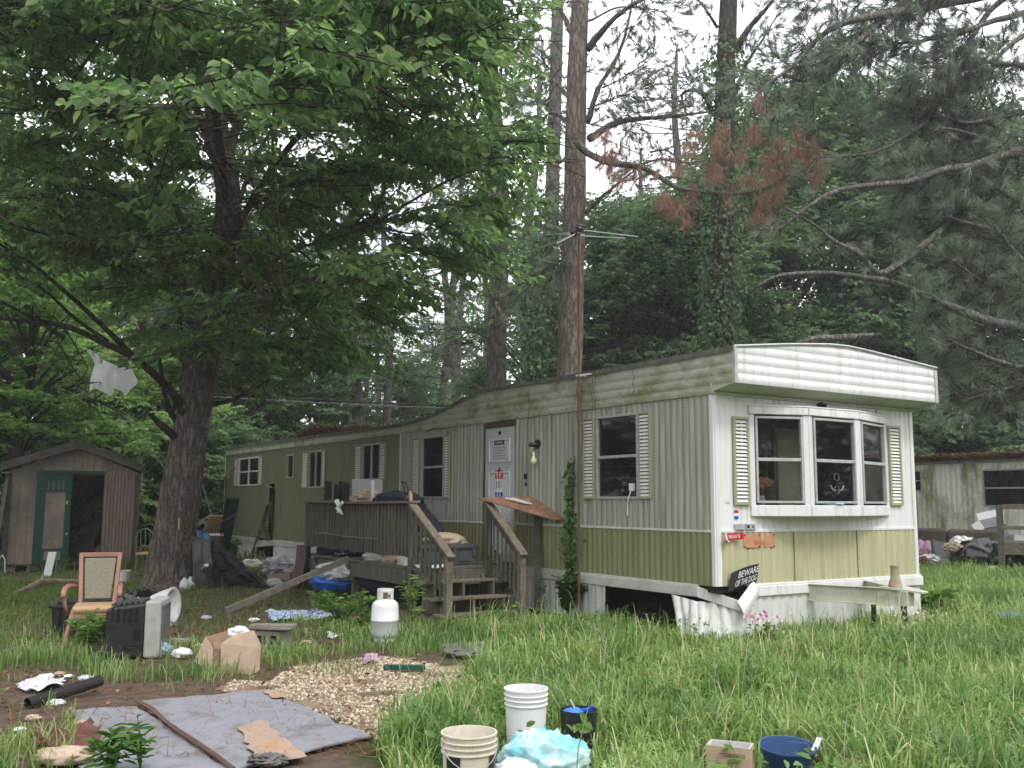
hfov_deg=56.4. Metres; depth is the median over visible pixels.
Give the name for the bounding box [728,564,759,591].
dog warning sign
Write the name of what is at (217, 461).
shrub
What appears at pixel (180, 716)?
foam board
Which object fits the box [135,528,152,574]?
metal chair
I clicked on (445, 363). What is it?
pine tree
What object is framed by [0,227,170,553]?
maple tree
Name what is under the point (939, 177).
pine tree
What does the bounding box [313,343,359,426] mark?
ivy
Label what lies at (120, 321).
broadleaf tree
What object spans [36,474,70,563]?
door
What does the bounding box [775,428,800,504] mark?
cupboard door
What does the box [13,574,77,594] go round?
fallen branch
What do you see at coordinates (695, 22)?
sky
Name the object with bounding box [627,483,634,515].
plug adapter
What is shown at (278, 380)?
broadleaf tree
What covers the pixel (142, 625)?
tube television
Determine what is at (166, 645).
blue wrapper
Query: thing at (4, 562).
white hoop
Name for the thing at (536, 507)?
plywood sheet
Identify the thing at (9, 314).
broadleaf tree
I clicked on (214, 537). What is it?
scuffed board
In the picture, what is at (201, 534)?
blue rag
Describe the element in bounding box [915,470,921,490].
window frame
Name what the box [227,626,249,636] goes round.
white wrap
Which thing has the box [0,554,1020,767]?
ground
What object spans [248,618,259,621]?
litter scrap
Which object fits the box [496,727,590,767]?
teal bag
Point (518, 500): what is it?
paper bundle
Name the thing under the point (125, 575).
white bucket
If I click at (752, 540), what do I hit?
orange plate
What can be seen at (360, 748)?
ground pine straw
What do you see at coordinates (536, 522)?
timber post
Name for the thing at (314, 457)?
window frame
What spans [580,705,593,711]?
blue tool
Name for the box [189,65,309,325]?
pine tree
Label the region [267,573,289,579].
carton
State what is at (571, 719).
bucket
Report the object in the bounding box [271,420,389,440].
roof pine straw
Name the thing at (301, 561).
striped cloth
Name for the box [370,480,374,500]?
paper roll
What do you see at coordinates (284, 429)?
shrub
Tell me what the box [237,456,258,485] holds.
window frame
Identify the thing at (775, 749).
blue tub
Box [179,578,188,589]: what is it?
plastic jug
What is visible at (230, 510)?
green plank
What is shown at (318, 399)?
overhead cable
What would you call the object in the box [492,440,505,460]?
door notice
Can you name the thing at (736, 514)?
wall sticker
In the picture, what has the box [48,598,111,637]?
black tote
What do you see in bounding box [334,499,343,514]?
white rag
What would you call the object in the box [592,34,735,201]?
pine tree
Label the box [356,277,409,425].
pine tree
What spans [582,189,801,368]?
broadleaf tree
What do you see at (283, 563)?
crumpled sheet
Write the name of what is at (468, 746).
bucket
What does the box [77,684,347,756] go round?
board pine straw
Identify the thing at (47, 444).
shrub
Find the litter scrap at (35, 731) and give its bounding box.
[26,728,40,735]
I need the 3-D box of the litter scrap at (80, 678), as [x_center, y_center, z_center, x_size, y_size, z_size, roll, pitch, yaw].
[-3.853,2.663,8.641,0.148,0.061,0.119,0,-7,0]
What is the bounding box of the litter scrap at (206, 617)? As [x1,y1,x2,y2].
[201,615,211,619]
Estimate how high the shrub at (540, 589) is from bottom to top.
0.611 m
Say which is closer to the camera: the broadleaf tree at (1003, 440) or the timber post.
the timber post
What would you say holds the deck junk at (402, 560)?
on the wooden deck
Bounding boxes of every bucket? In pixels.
[119,570,130,582]
[441,725,497,767]
[504,684,547,743]
[560,705,597,749]
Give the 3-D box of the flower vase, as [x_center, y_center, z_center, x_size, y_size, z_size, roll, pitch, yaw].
[3.210,1.361,12.169,0.258,0.360,0.171,0,-7,0]
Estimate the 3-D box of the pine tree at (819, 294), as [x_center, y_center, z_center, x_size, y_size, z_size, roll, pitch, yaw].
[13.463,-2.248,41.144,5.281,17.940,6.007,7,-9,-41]
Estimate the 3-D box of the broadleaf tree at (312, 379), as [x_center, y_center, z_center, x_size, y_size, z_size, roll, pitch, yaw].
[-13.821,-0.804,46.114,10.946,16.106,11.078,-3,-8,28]
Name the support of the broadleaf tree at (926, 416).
on the ground at (621, 598)
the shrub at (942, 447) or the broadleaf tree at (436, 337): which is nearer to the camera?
the shrub at (942, 447)
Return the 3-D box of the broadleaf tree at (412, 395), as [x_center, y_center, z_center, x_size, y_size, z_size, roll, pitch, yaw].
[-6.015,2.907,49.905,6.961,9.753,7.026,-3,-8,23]
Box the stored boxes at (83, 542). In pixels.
[68,525,98,559]
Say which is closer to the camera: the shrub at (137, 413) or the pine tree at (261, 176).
the shrub at (137, 413)
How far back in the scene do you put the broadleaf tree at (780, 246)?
30.99 m
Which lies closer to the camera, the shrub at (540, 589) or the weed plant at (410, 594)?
the weed plant at (410, 594)
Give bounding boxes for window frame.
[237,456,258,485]
[286,454,293,477]
[307,450,321,487]
[361,442,379,479]
[420,435,443,497]
[595,412,637,498]
[758,439,768,477]
[773,442,775,479]
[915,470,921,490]
[981,468,1023,506]
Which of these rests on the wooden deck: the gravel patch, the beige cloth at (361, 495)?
the beige cloth at (361, 495)
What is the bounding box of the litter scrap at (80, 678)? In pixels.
[77,675,92,680]
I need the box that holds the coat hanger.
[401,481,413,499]
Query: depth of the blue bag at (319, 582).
16.25 m
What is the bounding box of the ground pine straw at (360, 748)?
[0,585,386,758]
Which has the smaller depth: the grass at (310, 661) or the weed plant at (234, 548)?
the grass at (310, 661)
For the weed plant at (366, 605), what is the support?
on the ground at (621, 598)
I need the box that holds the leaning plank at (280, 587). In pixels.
[224,556,348,612]
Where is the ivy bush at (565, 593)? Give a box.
[551,574,587,613]
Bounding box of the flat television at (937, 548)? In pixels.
[931,540,959,559]
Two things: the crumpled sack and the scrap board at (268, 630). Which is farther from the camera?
the scrap board at (268, 630)
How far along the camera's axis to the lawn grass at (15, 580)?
16.41 m
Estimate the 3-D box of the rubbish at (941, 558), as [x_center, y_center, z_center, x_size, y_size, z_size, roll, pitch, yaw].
[10.363,4.276,23.101,0.367,0.275,0.206,3,-8,-23]
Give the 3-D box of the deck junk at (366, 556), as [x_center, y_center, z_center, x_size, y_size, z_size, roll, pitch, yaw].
[-2.252,2.900,16.064,0.542,0.282,0.344,0,-7,0]
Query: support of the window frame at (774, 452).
in the mobile home at (685, 443)
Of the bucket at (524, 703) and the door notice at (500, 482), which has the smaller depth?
the bucket at (524, 703)
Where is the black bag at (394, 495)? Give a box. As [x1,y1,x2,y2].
[372,490,424,504]
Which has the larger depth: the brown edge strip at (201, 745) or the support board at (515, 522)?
the support board at (515, 522)
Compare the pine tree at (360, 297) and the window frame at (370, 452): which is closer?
the window frame at (370, 452)
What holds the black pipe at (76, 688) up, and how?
on the ground at (621, 598)
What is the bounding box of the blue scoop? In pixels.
[563,707,583,712]
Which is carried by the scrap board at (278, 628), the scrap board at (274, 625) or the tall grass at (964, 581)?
the scrap board at (274, 625)
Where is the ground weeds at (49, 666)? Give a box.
[0,581,385,709]
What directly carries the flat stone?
on the ground at (621, 598)
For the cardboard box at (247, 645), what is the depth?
9.11 m
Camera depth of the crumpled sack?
5.85 m
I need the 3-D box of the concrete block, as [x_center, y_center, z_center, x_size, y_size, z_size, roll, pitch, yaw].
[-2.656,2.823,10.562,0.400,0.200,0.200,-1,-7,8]
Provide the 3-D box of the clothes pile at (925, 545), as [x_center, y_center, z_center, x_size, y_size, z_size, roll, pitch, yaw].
[10.410,4.252,23.904,1.515,0.756,1.108,0,-7,0]
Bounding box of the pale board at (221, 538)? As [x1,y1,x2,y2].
[219,533,223,544]
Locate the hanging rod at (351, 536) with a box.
[314,510,377,539]
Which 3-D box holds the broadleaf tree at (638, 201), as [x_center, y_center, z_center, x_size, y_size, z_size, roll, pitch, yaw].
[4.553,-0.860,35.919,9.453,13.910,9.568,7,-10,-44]
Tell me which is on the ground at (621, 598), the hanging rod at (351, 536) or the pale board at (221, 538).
the pale board at (221, 538)
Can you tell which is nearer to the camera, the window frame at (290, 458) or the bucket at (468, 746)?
the bucket at (468, 746)
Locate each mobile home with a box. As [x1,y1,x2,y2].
[223,343,938,638]
[914,455,1023,535]
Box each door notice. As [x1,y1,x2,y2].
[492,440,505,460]
[495,469,502,496]
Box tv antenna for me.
[514,224,637,613]
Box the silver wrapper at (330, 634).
[327,631,342,638]
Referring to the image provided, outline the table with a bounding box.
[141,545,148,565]
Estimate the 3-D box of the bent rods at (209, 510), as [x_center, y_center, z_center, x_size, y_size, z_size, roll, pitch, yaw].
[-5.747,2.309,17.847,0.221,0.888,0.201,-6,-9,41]
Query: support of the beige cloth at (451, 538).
on the storage case
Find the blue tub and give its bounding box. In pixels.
[757,735,821,767]
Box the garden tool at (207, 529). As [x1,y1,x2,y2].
[203,507,241,532]
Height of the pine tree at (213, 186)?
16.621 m
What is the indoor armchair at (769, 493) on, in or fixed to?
in the mobile home at (685, 443)
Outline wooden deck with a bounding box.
[302,500,527,618]
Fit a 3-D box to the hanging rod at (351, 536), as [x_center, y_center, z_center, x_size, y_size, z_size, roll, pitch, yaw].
[-2.888,2.330,16.487,0.024,0.610,2.730,5,-8,-33]
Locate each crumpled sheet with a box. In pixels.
[242,558,262,566]
[261,554,295,574]
[265,578,282,585]
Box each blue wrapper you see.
[161,642,173,654]
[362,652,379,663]
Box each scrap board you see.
[247,627,295,629]
[248,629,293,630]
[249,623,297,626]
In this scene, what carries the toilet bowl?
on the ground at (621, 598)
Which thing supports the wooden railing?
on the ground at (621, 598)
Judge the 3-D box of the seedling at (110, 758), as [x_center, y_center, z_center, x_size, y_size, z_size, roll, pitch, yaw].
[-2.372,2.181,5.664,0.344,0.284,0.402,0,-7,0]
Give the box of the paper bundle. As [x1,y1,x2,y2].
[505,498,531,503]
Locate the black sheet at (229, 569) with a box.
[211,540,271,588]
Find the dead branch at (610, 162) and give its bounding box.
[573,86,833,242]
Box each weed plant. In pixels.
[63,608,105,651]
[229,537,242,556]
[305,589,335,611]
[312,593,359,621]
[342,588,376,627]
[394,574,427,624]
[920,587,962,610]
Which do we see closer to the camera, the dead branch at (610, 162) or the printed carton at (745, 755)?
the printed carton at (745, 755)
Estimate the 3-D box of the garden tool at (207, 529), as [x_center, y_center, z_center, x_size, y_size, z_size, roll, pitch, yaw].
[-5.481,2.570,18.095,0.713,0.498,0.082,2,-7,-15]
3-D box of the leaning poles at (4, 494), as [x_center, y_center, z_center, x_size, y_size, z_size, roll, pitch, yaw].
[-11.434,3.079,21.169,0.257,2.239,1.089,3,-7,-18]
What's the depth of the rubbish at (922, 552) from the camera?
23.54 m
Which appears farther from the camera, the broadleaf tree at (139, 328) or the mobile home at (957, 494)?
the broadleaf tree at (139, 328)
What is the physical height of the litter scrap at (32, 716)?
0.048 m
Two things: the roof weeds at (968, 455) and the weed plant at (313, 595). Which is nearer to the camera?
the weed plant at (313, 595)
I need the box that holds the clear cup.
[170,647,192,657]
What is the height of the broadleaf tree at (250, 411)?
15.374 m
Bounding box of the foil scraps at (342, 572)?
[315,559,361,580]
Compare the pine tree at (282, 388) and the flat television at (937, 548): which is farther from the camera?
the pine tree at (282, 388)
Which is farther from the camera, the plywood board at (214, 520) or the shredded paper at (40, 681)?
the plywood board at (214, 520)
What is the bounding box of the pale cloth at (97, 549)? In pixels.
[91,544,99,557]
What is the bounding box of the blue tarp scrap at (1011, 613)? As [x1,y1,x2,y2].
[994,611,1022,617]
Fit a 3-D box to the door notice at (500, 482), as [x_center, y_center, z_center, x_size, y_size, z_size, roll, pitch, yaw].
[-0.217,1.681,15.791,0.006,0.547,0.230,5,-8,-33]
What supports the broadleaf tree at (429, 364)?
on the ground at (621, 598)
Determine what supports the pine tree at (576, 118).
on the ground at (621, 598)
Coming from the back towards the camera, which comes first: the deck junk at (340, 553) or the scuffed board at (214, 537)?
the scuffed board at (214, 537)
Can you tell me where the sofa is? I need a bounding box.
[917,528,997,541]
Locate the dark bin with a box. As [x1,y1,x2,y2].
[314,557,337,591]
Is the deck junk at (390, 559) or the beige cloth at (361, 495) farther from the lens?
the beige cloth at (361, 495)
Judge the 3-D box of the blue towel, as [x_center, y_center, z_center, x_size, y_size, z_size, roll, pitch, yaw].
[3.996,1.562,12.427,0.676,0.084,0.190,0,-7,0]
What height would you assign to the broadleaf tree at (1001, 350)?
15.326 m
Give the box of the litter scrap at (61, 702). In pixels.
[46,699,65,706]
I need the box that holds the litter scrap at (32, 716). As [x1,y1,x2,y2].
[25,714,41,721]
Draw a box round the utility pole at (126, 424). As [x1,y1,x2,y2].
[115,415,134,457]
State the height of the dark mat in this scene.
0.035 m
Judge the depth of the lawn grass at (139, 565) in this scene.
22.42 m
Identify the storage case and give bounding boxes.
[416,544,478,564]
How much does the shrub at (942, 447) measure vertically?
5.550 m
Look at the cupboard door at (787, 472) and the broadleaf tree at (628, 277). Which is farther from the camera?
the broadleaf tree at (628, 277)
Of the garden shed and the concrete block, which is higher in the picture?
the garden shed
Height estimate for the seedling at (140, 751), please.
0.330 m
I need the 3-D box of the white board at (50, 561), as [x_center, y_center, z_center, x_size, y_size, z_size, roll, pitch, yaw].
[-9.839,3.836,20.346,0.220,0.515,0.105,0,-7,0]
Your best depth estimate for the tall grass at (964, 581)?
16.88 m
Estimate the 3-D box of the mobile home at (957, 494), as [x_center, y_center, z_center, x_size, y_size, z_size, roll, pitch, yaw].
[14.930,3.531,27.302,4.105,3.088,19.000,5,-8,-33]
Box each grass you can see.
[0,541,276,572]
[0,570,151,628]
[0,580,352,686]
[0,618,288,683]
[0,687,84,767]
[159,650,474,727]
[184,558,291,594]
[259,608,494,663]
[354,609,1023,767]
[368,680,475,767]
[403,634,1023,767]
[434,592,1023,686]
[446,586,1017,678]
[919,556,1023,618]
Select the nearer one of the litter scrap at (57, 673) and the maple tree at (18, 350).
the litter scrap at (57, 673)
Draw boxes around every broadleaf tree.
[0,196,44,455]
[2,167,240,480]
[90,179,294,487]
[98,279,233,445]
[122,205,377,444]
[214,314,346,488]
[236,298,385,444]
[242,241,399,427]
[303,261,441,426]
[364,353,443,426]
[392,313,466,418]
[429,221,602,394]
[437,355,486,404]
[485,175,708,382]
[508,310,599,358]
[526,182,750,375]
[537,174,697,370]
[582,149,841,367]
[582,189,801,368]
[608,98,932,457]
[677,58,994,483]
[741,51,1020,457]
[777,87,1023,451]
[780,57,1023,454]
[809,71,1023,451]
[845,94,1023,454]
[955,194,1023,451]
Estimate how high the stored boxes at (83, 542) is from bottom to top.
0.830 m
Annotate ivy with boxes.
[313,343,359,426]
[506,189,598,384]
[689,29,754,351]
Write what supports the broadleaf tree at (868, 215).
on the ground at (621, 598)
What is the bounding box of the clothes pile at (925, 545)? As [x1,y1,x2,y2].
[918,539,934,555]
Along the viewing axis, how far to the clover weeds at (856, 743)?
7.00 m
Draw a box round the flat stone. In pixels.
[169,638,193,642]
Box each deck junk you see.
[316,547,334,554]
[333,549,363,556]
[362,551,383,560]
[380,555,397,567]
[396,556,407,565]
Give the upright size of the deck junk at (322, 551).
0.344 m
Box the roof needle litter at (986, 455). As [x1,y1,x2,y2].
[914,449,1023,460]
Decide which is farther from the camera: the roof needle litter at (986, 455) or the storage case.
the roof needle litter at (986, 455)
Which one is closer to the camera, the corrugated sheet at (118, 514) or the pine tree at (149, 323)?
the corrugated sheet at (118, 514)
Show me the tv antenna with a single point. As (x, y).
(579, 228)
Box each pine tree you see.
[4,47,156,458]
[100,25,229,417]
[178,167,267,424]
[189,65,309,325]
[241,200,312,424]
[249,132,328,407]
[288,189,391,424]
[295,80,436,426]
[332,182,441,425]
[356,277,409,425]
[397,174,487,411]
[399,171,516,401]
[418,177,521,414]
[423,0,570,387]
[443,173,535,387]
[455,52,606,382]
[498,0,738,376]
[498,1,566,377]
[588,128,684,312]
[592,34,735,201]
[654,0,807,348]
[706,0,1023,438]
[780,119,876,351]
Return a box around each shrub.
[0,427,64,543]
[47,411,199,536]
[102,418,235,549]
[135,408,250,527]
[139,429,243,544]
[145,412,266,527]
[213,415,305,497]
[536,573,549,612]
[915,434,958,455]
[956,422,1020,452]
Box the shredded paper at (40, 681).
[14,673,65,690]
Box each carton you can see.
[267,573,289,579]
[706,739,754,767]
[972,510,1008,539]
[1007,534,1023,540]
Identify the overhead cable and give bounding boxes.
[0,380,441,408]
[15,378,447,405]
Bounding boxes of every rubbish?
[918,548,926,554]
[919,553,939,564]
[919,556,929,564]
[935,555,948,562]
[942,541,963,552]
[949,535,972,542]
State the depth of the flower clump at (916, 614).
11.52 m
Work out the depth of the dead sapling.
26.72 m
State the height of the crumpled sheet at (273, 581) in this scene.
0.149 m
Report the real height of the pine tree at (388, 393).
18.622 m
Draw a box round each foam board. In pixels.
[72,706,227,767]
[143,690,370,767]
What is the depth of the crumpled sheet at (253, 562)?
23.42 m
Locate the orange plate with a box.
[743,533,774,547]
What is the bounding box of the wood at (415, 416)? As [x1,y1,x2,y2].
[3,333,1023,488]
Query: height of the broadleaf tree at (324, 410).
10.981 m
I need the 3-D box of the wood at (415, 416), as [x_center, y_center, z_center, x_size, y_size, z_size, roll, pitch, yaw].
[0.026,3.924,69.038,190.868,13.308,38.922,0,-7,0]
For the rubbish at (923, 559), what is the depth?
22.49 m
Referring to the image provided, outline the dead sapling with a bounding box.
[42,379,169,541]
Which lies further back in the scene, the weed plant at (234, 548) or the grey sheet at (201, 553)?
the weed plant at (234, 548)
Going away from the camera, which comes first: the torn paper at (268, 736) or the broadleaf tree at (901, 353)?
the torn paper at (268, 736)
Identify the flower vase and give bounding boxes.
[759,477,773,504]
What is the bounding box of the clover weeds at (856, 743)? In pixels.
[380,601,1023,767]
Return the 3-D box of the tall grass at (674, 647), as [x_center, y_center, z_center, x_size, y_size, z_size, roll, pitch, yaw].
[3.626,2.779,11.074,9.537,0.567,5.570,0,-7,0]
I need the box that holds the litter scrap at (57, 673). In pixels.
[54,671,65,676]
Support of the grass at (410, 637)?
on the ground at (621, 598)
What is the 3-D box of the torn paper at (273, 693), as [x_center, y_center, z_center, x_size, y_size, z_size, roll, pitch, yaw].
[-1.957,2.559,7.910,0.148,0.015,0.418,4,-8,-27]
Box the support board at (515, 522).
[513,502,518,533]
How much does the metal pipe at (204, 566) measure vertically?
0.458 m
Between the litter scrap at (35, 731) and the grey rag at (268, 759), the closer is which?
the grey rag at (268, 759)
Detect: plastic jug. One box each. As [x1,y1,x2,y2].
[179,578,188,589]
[187,577,194,588]
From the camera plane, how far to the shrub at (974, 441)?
40.33 m
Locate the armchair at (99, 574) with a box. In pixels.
[61,552,122,649]
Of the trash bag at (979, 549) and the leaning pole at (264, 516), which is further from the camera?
the leaning pole at (264, 516)
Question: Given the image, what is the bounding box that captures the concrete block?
[255,631,291,648]
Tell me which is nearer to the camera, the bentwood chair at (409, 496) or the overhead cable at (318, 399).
the bentwood chair at (409, 496)
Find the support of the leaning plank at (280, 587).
on the ground at (621, 598)
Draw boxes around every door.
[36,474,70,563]
[482,426,514,562]
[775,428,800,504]
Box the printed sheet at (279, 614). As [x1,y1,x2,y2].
[265,608,331,621]
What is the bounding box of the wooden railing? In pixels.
[995,504,1023,568]
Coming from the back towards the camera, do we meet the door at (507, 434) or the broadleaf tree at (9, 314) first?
the broadleaf tree at (9, 314)
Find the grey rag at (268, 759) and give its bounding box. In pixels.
[246,751,290,767]
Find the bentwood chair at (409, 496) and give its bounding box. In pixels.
[368,491,424,536]
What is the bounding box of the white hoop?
[0,555,5,570]
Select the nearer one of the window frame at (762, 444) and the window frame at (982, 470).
the window frame at (762, 444)
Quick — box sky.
[0,0,1023,453]
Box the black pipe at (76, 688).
[23,675,103,708]
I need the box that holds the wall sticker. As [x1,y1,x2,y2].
[733,510,738,519]
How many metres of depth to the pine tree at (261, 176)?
52.33 m
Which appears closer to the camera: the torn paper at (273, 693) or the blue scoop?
the blue scoop
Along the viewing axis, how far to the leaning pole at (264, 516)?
25.48 m
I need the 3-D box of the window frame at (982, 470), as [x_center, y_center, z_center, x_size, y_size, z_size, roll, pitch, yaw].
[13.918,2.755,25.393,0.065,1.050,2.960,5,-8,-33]
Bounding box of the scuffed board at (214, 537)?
[209,533,219,549]
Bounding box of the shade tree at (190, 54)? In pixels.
[0,0,596,589]
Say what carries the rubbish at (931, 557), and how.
on the tall grass at (964, 581)
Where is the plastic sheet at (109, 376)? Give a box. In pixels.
[84,347,136,395]
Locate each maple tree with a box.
[0,201,129,536]
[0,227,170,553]
[0,270,173,525]
[95,351,247,535]
[375,359,452,417]
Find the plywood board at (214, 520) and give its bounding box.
[206,515,222,533]
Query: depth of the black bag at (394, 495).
15.50 m
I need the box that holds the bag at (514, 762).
[495,757,536,767]
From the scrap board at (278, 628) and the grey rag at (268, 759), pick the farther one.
the scrap board at (278, 628)
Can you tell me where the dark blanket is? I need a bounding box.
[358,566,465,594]
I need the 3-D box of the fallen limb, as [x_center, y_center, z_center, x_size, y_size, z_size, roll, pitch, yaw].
[4.743,-0.648,14.020,1.088,0.173,0.132,-2,-7,17]
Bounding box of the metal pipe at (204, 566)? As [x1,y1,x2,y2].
[201,564,207,570]
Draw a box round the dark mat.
[443,640,485,655]
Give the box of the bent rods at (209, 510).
[196,484,211,530]
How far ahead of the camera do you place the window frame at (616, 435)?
13.31 m
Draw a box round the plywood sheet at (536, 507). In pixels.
[477,496,563,519]
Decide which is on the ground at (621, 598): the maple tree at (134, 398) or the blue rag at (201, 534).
the maple tree at (134, 398)
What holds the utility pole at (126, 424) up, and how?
on the ground at (621, 598)
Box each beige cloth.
[349,489,380,500]
[419,532,468,544]
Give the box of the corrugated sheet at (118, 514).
[100,474,135,563]
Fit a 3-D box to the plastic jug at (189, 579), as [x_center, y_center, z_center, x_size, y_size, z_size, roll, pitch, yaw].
[-5.950,3.676,17.684,0.180,0.220,0.180,0,-7,0]
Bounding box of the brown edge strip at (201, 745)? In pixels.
[134,698,234,767]
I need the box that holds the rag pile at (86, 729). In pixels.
[35,717,101,746]
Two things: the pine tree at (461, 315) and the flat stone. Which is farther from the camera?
the pine tree at (461, 315)
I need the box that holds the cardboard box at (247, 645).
[194,630,260,674]
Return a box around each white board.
[43,552,56,575]
[352,479,381,494]
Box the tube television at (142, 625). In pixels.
[104,596,170,657]
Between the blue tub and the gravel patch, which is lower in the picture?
the blue tub
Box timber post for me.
[533,515,539,610]
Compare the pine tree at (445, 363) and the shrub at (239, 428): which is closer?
the shrub at (239, 428)
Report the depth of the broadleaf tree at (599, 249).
32.58 m
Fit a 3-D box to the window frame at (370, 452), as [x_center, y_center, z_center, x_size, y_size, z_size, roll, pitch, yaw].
[-2.951,1.637,20.091,0.065,0.770,0.910,5,-8,-33]
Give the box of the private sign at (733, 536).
[725,533,743,544]
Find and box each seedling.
[80,723,135,767]
[122,714,156,767]
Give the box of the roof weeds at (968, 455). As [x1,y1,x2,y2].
[914,450,1019,459]
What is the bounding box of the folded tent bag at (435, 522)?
[401,503,445,537]
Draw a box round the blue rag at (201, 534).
[196,530,210,545]
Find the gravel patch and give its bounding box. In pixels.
[215,656,472,733]
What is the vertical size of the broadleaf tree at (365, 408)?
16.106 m
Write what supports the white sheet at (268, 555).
on the ground at (621, 598)
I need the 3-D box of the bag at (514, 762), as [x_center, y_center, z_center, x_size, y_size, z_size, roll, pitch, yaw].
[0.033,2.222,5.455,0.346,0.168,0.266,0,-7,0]
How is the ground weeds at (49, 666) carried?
on the ground at (621, 598)
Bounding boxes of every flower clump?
[743,605,784,638]
[877,607,961,629]
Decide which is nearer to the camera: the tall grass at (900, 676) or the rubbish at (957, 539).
the tall grass at (900, 676)
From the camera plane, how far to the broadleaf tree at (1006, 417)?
39.45 m
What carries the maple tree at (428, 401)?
on the ground at (621, 598)
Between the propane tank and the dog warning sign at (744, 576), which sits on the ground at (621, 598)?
the propane tank
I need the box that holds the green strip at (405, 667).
[383,664,424,670]
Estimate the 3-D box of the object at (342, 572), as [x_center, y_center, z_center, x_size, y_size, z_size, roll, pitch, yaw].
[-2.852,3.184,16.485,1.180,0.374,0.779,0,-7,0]
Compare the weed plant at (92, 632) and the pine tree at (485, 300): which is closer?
the weed plant at (92, 632)
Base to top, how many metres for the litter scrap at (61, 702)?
0.064 m
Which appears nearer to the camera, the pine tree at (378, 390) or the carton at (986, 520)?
the carton at (986, 520)
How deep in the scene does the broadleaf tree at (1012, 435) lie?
37.90 m
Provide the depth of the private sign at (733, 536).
11.68 m
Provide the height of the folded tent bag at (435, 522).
1.052 m
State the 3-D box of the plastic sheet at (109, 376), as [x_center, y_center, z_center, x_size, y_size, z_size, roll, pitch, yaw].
[-7.215,-0.236,17.016,0.924,0.884,0.465,0,-7,0]
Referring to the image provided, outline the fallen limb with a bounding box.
[797,333,874,342]
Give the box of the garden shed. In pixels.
[0,440,142,570]
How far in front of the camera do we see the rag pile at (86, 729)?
6.33 m
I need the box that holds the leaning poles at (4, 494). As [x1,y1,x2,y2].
[0,473,9,535]
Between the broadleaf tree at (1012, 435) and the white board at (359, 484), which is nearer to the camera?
the white board at (359, 484)
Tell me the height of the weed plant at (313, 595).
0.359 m
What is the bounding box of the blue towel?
[794,503,843,505]
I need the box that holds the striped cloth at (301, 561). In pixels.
[290,545,308,588]
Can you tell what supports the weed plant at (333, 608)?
on the ground at (621, 598)
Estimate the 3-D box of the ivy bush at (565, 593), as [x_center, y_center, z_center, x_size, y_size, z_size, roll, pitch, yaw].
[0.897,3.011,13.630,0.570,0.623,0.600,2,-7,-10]
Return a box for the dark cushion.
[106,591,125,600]
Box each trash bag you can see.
[122,587,157,599]
[949,537,997,566]
[987,541,1023,569]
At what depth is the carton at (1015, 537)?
25.17 m
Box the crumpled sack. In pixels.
[31,745,98,765]
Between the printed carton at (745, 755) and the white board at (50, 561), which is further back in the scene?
the white board at (50, 561)
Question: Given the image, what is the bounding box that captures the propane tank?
[371,588,398,642]
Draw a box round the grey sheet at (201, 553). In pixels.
[192,536,215,587]
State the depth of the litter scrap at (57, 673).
8.86 m
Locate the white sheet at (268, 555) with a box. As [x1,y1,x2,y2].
[254,552,272,561]
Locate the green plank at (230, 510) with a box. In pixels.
[218,498,238,550]
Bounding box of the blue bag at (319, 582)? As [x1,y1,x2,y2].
[308,574,350,589]
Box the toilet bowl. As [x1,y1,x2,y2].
[150,587,181,625]
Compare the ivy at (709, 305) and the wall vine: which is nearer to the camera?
the wall vine
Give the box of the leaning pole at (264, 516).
[250,503,269,556]
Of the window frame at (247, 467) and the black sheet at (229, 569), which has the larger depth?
the window frame at (247, 467)
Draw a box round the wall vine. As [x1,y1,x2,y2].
[557,456,585,579]
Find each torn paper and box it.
[238,719,306,759]
[264,690,287,697]
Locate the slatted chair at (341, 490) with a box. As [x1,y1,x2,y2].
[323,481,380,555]
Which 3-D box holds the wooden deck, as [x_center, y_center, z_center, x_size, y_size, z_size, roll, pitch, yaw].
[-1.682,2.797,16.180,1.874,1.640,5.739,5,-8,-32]
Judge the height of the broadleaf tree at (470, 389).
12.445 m

